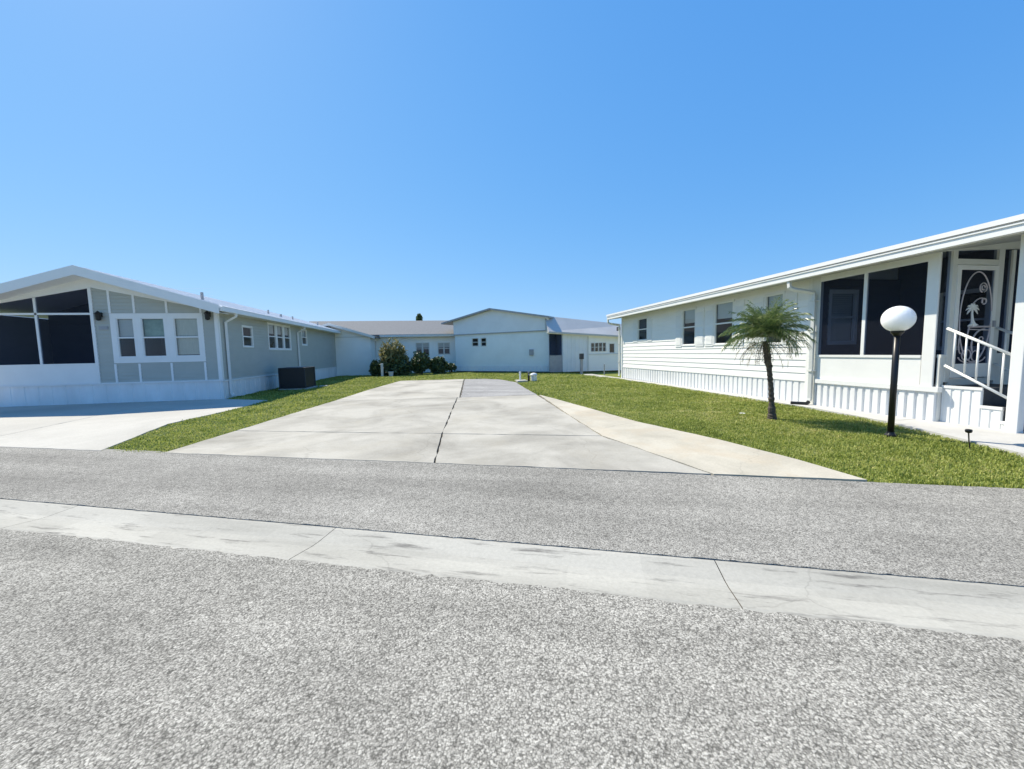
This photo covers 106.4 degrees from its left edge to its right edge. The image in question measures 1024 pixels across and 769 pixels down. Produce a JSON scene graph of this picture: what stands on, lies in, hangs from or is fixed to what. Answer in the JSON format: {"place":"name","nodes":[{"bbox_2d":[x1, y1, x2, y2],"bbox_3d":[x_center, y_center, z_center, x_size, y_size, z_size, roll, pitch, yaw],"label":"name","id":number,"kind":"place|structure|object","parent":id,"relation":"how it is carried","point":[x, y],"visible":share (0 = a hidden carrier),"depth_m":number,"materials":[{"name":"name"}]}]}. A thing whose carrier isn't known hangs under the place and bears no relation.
{"place":"outdoors","nodes":[
{"label":"outdoors","id":0,"kind":"place"},
{"bbox_2d":[0,399,267,450],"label":"neighbour driveway","id":1,"kind":"structure","parent":0,"point":[99,426],"depth_m":9.89,"materials":[{"name":"concrete"}]},
{"bbox_2d":[1,507,742,608],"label":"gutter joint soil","id":2,"kind":"structure","parent":0,"point":[332,530],"depth_m":2.77,"materials":[{"name":"black soil"}]},
{"bbox_2d":[0,499,1023,639],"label":"valley gutter","id":3,"kind":"object","parent":2,"relation":"on","point":[989,610],"visible":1,"depth_m":2.73,"materials":[{"name":"concrete"}]},
{"bbox_2d":[164,379,710,474],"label":"driveway","id":4,"kind":"structure","parent":0,"point":[402,421],"depth_m":7.27,"materials":[{"name":"concrete"}]},
{"bbox_2d":[434,381,562,462],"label":"joint soil","id":5,"kind":"structure","parent":0,"point":[450,414],"depth_m":9.93,"materials":[{"name":"black soil"}]},
{"bbox_2d":[461,379,536,396],"bbox_3d":[-0.986,0.079,18.351,2.756,0.100,9.614,-2,5,-6],"label":"driveway asphalt patch","id":6,"kind":"object","parent":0,"point":[483,387],"visible":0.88,"depth_m":16.40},
{"bbox_2d":[0,529,1023,768],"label":"road","id":7,"kind":"structure","parent":0,"point":[121,655],"depth_m":1.82,"materials":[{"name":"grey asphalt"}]},
{"bbox_2d":[0,447,1023,586],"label":"street far lane","id":8,"kind":"structure","parent":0,"point":[974,534],"depth_m":3.84,"materials":[{"name":"grey asphalt"}]},
{"bbox_2d":[0,0,1023,323],"label":"sky","id":9,"kind":"structure","parent":0,"point":[306,160],"materials":[{"name":"blue"}]},
{"bbox_2d":[105,370,1023,488],"bbox_3d":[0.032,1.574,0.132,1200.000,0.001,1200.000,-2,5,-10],"label":"ground","id":10,"kind":"structure","parent":0,"point":[612,373],"depth_m":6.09,"materials":[{"name":"green plant"}]},
{"bbox_2d":[0,265,341,406],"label":"mobile home","id":11,"kind":"object","parent":10,"relation":"on","point":[93,337],"visible":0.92,"depth_m":14.16,"materials":[{"name":"white metal"}]},
{"bbox_2d":[113,316,138,358],"bbox_3d":[-13.984,-1.722,14.246,0.660,1.510,0.936,-2,5,-10],"label":"window","id":12,"kind":"structure","parent":11,"relation":"in","point":[125,328],"depth_m":13.86,"materials":[{"name":"grey glass"}]},
{"bbox_2d":[138,316,168,357],"bbox_3d":[-13.122,-1.752,14.391,0.850,1.510,0.936,-2,5,-10],"label":"window","id":13,"kind":"structure","parent":11,"relation":"in","point":[153,333],"depth_m":14.02,"materials":[{"name":"grey glass"}]},
{"bbox_2d":[171,316,201,357],"bbox_3d":[-12.067,-1.788,14.568,0.910,1.510,0.936,-2,5,-10],"label":"window","id":14,"kind":"structure","parent":11,"relation":"in","point":[185,329],"depth_m":14.19,"materials":[{"name":"grey glass"}]},
{"bbox_2d":[241,325,253,347],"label":"window","id":15,"kind":"structure","parent":11,"relation":"in","point":[247,331],"depth_m":16.72,"materials":[{"name":"white glass"}]},
{"bbox_2d":[267,322,277,349],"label":"window","id":16,"kind":"structure","parent":11,"relation":"in","point":[272,335],"depth_m":19.04,"materials":[{"name":"white glass"}]},
{"bbox_2d":[276,324,284,349],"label":"window","id":17,"kind":"structure","parent":11,"relation":"in","point":[279,328],"depth_m":19.90,"materials":[{"name":"grey glass"}]},
{"bbox_2d":[283,325,291,349],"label":"window","id":18,"kind":"structure","parent":11,"relation":"in","point":[287,333],"depth_m":20.79,"materials":[{"name":"grey glass"}]},
{"bbox_2d":[301,329,307,345],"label":"window","id":19,"kind":"structure","parent":11,"relation":"in","point":[303,333],"depth_m":23.23,"materials":[{"name":"white glass"}]},
{"bbox_2d":[278,366,317,389],"bbox_3d":[-10.355,-0.313,18.534,1.250,1.090,1.510,-2,5,-10],"label":"air conditioner","id":20,"kind":"object","parent":10,"relation":"on","point":[297,378],"visible":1,"depth_m":17.91,"materials":[{"name":"grey metal"}]},
{"bbox_2d":[368,359,380,375],"bbox_3d":[-10.063,-1.208,28.288,1.027,1.348,0.989,-5,6,-35],"label":"shrub","id":21,"kind":"object","parent":10,"relation":"on","point":[372,368],"visible":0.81,"depth_m":28.07,"materials":[{"name":"green plant"}]},
{"bbox_2d":[309,320,455,375],"bbox_3d":[-7.608,-3.595,35.180,20.900,4.700,10.540,-2,5,-10],"label":"mobile home","id":22,"kind":"object","parent":10,"relation":"on","point":[358,344],"visible":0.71,"depth_m":32.29,"materials":[{"name":"white metal"}]},
{"bbox_2d":[416,343,422,352],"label":"window","id":23,"kind":"structure","parent":22,"relation":"in","point":[418,345],"depth_m":32.57,"materials":[{"name":"grey glass"}]},
{"bbox_2d":[422,343,429,354],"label":"window","id":24,"kind":"structure","parent":22,"relation":"in","point":[426,349],"depth_m":32.66,"materials":[{"name":"grey glass"}]},
{"bbox_2d":[438,343,443,354],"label":"window","id":25,"kind":"structure","parent":22,"relation":"in","point":[440,345],"depth_m":32.85,"materials":[{"name":"grey glass"}]},
{"bbox_2d":[444,342,449,353],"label":"window","id":26,"kind":"structure","parent":22,"relation":"in","point":[447,344],"depth_m":32.94,"materials":[{"name":"grey glass"}]},
{"bbox_2d":[381,363,383,375],"bbox_3d":[-9.362,-1.033,27.606,0.160,0.970,0.160,-2,5,-10],"label":"garden post","id":27,"kind":"object","parent":10,"relation":"on","point":[382,372],"visible":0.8,"depth_m":27.53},
{"bbox_2d":[374,338,413,375],"bbox_3d":[-8.729,-2.042,28.470,3.071,2.965,1.842,-2,5,-10],"label":"shrub","id":28,"kind":"object","parent":10,"relation":"on","point":[395,360],"visible":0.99,"depth_m":28.15,"materials":[{"name":"green plant"}]},
{"bbox_2d":[416,313,422,320],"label":"pine tree","id":29,"kind":"object","parent":10,"relation":"on","point":[419,317],"visible":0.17,"depth_m":46.12,"materials":[{"name":"green plant"}]},
{"bbox_2d":[411,351,430,374],"bbox_3d":[-6.952,-1.656,29.107,1.575,1.901,1.416,-2,5,-10],"label":"shrub","id":30,"kind":"object","parent":10,"relation":"on","point":[420,362],"visible":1,"depth_m":28.84,"materials":[{"name":"green plant"}]},
{"bbox_2d":[429,356,447,373],"bbox_3d":[-5.736,-1.524,29.893,1.614,1.546,1.514,-2,5,-10],"label":"shrub","id":31,"kind":"object","parent":10,"relation":"on","point":[438,365],"visible":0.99,"depth_m":29.47,"materials":[{"name":"green plant"}]},
{"bbox_2d":[447,363,456,372],"bbox_3d":[-4.934,-1.343,30.814,0.982,0.905,0.769,-4,6,-33],"label":"shrub","id":32,"kind":"object","parent":10,"relation":"on","point":[452,366],"visible":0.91,"depth_m":30.67,"materials":[{"name":"green plant"}]},
{"bbox_2d":[441,308,620,372],"bbox_3d":[4.167,-3.913,34.445,15.214,5.020,14.908,1,5,29],"label":"mobile home","id":33,"kind":"object","parent":10,"relation":"on","point":[493,340],"visible":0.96,"depth_m":28.59,"materials":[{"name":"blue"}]},
{"bbox_2d":[472,338,478,346],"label":"window","id":34,"kind":"structure","parent":33,"relation":"in","point":[475,342],"depth_m":31.21,"materials":[{"name":"black glass"}]},
{"bbox_2d":[481,338,486,346],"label":"window","id":35,"kind":"structure","parent":33,"relation":"in","point":[483,340],"depth_m":30.87,"materials":[{"name":"black glass"}]},
{"bbox_2d":[591,343,594,351],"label":"window","id":36,"kind":"structure","parent":33,"relation":"in","point":[592,344],"depth_m":28.00,"materials":[{"name":"white glass"}]},
{"bbox_2d":[595,343,598,351],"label":"window","id":37,"kind":"structure","parent":33,"relation":"in","point":[596,344],"depth_m":28.02,"materials":[{"name":"white glass"}]},
{"bbox_2d":[599,342,602,351],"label":"window","id":38,"kind":"structure","parent":33,"relation":"in","point":[600,344],"depth_m":28.05,"materials":[{"name":"white glass"}]},
{"bbox_2d":[609,343,614,352],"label":"window","id":39,"kind":"structure","parent":33,"relation":"in","point":[611,345],"depth_m":28.28,"materials":[{"name":"grey glass"}]},
{"bbox_2d":[530,373,536,380],"bbox_3d":[1.163,-0.388,20.470,0.400,0.470,0.400,-2,5,-10],"label":"utility box","id":40,"kind":"object","parent":10,"relation":"on","point":[533,376],"visible":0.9,"depth_m":20.32,"materials":[{"name":"white plastic"}]},
{"bbox_2d":[579,354,583,373],"bbox_3d":[4.746,-1.405,26.109,0.260,1.410,0.220,-2,5,-10],"label":"power pedestal","id":41,"kind":"object","parent":10,"relation":"on","point":[581,357],"visible":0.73,"depth_m":26.08,"materials":[{"name":"grey metal"}]},
{"bbox_2d":[584,374,614,377],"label":"walk","id":42,"kind":"structure","parent":10,"relation":"on","point":[597,375],"depth_m":23.70,"materials":[{"name":"concrete"}]},
{"bbox_2d":[540,395,866,481],"bbox_3d":[1.832,0.810,8.838,1.607,0.100,9.898,-3,5,-19],"label":"driveway side strip","id":43,"kind":"object","parent":10,"relation":"on","point":[712,456],"visible":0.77,"depth_m":5.76,"materials":[{"name":"beige concrete"}]},
{"bbox_2d":[718,297,817,420],"bbox_3d":[5.446,-0.516,8.133,1.779,2.661,1.695,-2,5,-10],"label":"palm tree","id":44,"kind":"object","parent":10,"relation":"on","point":[761,324],"visible":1,"depth_m":7.98,"materials":[{"name":"green plant"}]},
{"bbox_2d":[606,214,1023,432],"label":"mobile home","id":45,"kind":"object","parent":10,"relation":"on","point":[969,281],"visible":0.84,"depth_m":9.74,"materials":[{"name":"white plastic"}]},
{"bbox_2d":[637,317,647,340],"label":"window","id":46,"kind":"structure","parent":45,"relation":"in","point":[641,322],"depth_m":19.18,"materials":[{"name":"glass"}]},
{"bbox_2d":[681,307,696,345],"bbox_3d":[7.439,-2.285,15.233,0.936,1.480,0.890,-2,5,-10],"label":"window","id":47,"kind":"structure","parent":45,"relation":"in","point":[688,334],"depth_m":15.52,"materials":[{"name":"white glass"}]},
{"bbox_2d":[713,299,734,344],"bbox_3d":[7.764,-2.137,13.326,0.936,1.510,0.970,-2,5,-10],"label":"window","id":48,"kind":"structure","parent":45,"relation":"in","point":[722,323],"depth_m":13.65,"materials":[{"name":"grey glass"}]},
{"bbox_2d":[763,291,785,344],"bbox_3d":[8.112,-1.934,11.295,0.936,1.510,0.710,-2,5,-10],"label":"window","id":49,"kind":"structure","parent":45,"relation":"in","point":[768,298],"depth_m":11.31,"materials":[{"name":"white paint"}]},
{"bbox_2d":[827,289,858,344],"bbox_3d":[8.678,-1.814,10.569,0.910,1.440,0.936,-2,5,-10],"label":"window","id":50,"kind":"structure","parent":45,"relation":"in","point":[832,306],"depth_m":10.17,"materials":[{"name":"black glass"}]},
{"bbox_2d":[936,287,990,349],"bbox_3d":[11.209,-1.554,9.244,0.936,1.420,0.970,-2,5,-10],"label":"window","id":51,"kind":"structure","parent":45,"relation":"in","point":[982,318],"depth_m":9.56,"materials":[{"name":"black glass"}]},
{"bbox_2d":[949,265,999,377],"bbox_3d":[9.026,-1.221,7.473,1.000,2.160,0.097,-2,5,-10],"label":"screen door","id":52,"kind":"structure","parent":45,"relation":"in","point":[982,367],"depth_m":7.47,"materials":[{"name":"white paint"}]},
{"bbox_2d":[613,377,1023,457],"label":"walkway","id":53,"kind":"structure","parent":10,"relation":"on","point":[1010,442],"depth_m":6.94,"materials":[{"name":"concrete"}]},
{"bbox_2d":[790,400,809,404],"bbox_3d":[7.610,0.479,10.103,0.416,0.138,0.150,3,6,39],"label":"drain elbow","id":54,"kind":"object","parent":53,"relation":"on","point":[807,402],"visible":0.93,"depth_m":10.05,"materials":[{"name":"black plastic"}]},
{"bbox_2d":[940,327,1023,430],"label":"entry steps","id":55,"kind":"structure","parent":53,"relation":"on","point":[978,404],"depth_m":7.03,"materials":[{"name":"white paint"}]},
{"bbox_2d":[880,306,916,436],"bbox_3d":[6.448,-0.199,6.449,0.428,2.219,0.428,-2,5,-10],"label":"lamp post","id":56,"kind":"object","parent":10,"relation":"on","point":[896,321],"visible":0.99,"depth_m":6.38,"materials":[{"name":"black metal"}]},
{"bbox_2d":[965,429,972,449],"bbox_3d":[6.702,0.816,5.627,0.080,0.326,0.077,-6,7,-44],"label":"stake light","id":57,"kind":"object","parent":10,"relation":"on","point":[968,431],"visible":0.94,"depth_m":5.62,"materials":[{"name":"black paint"}]}
]}

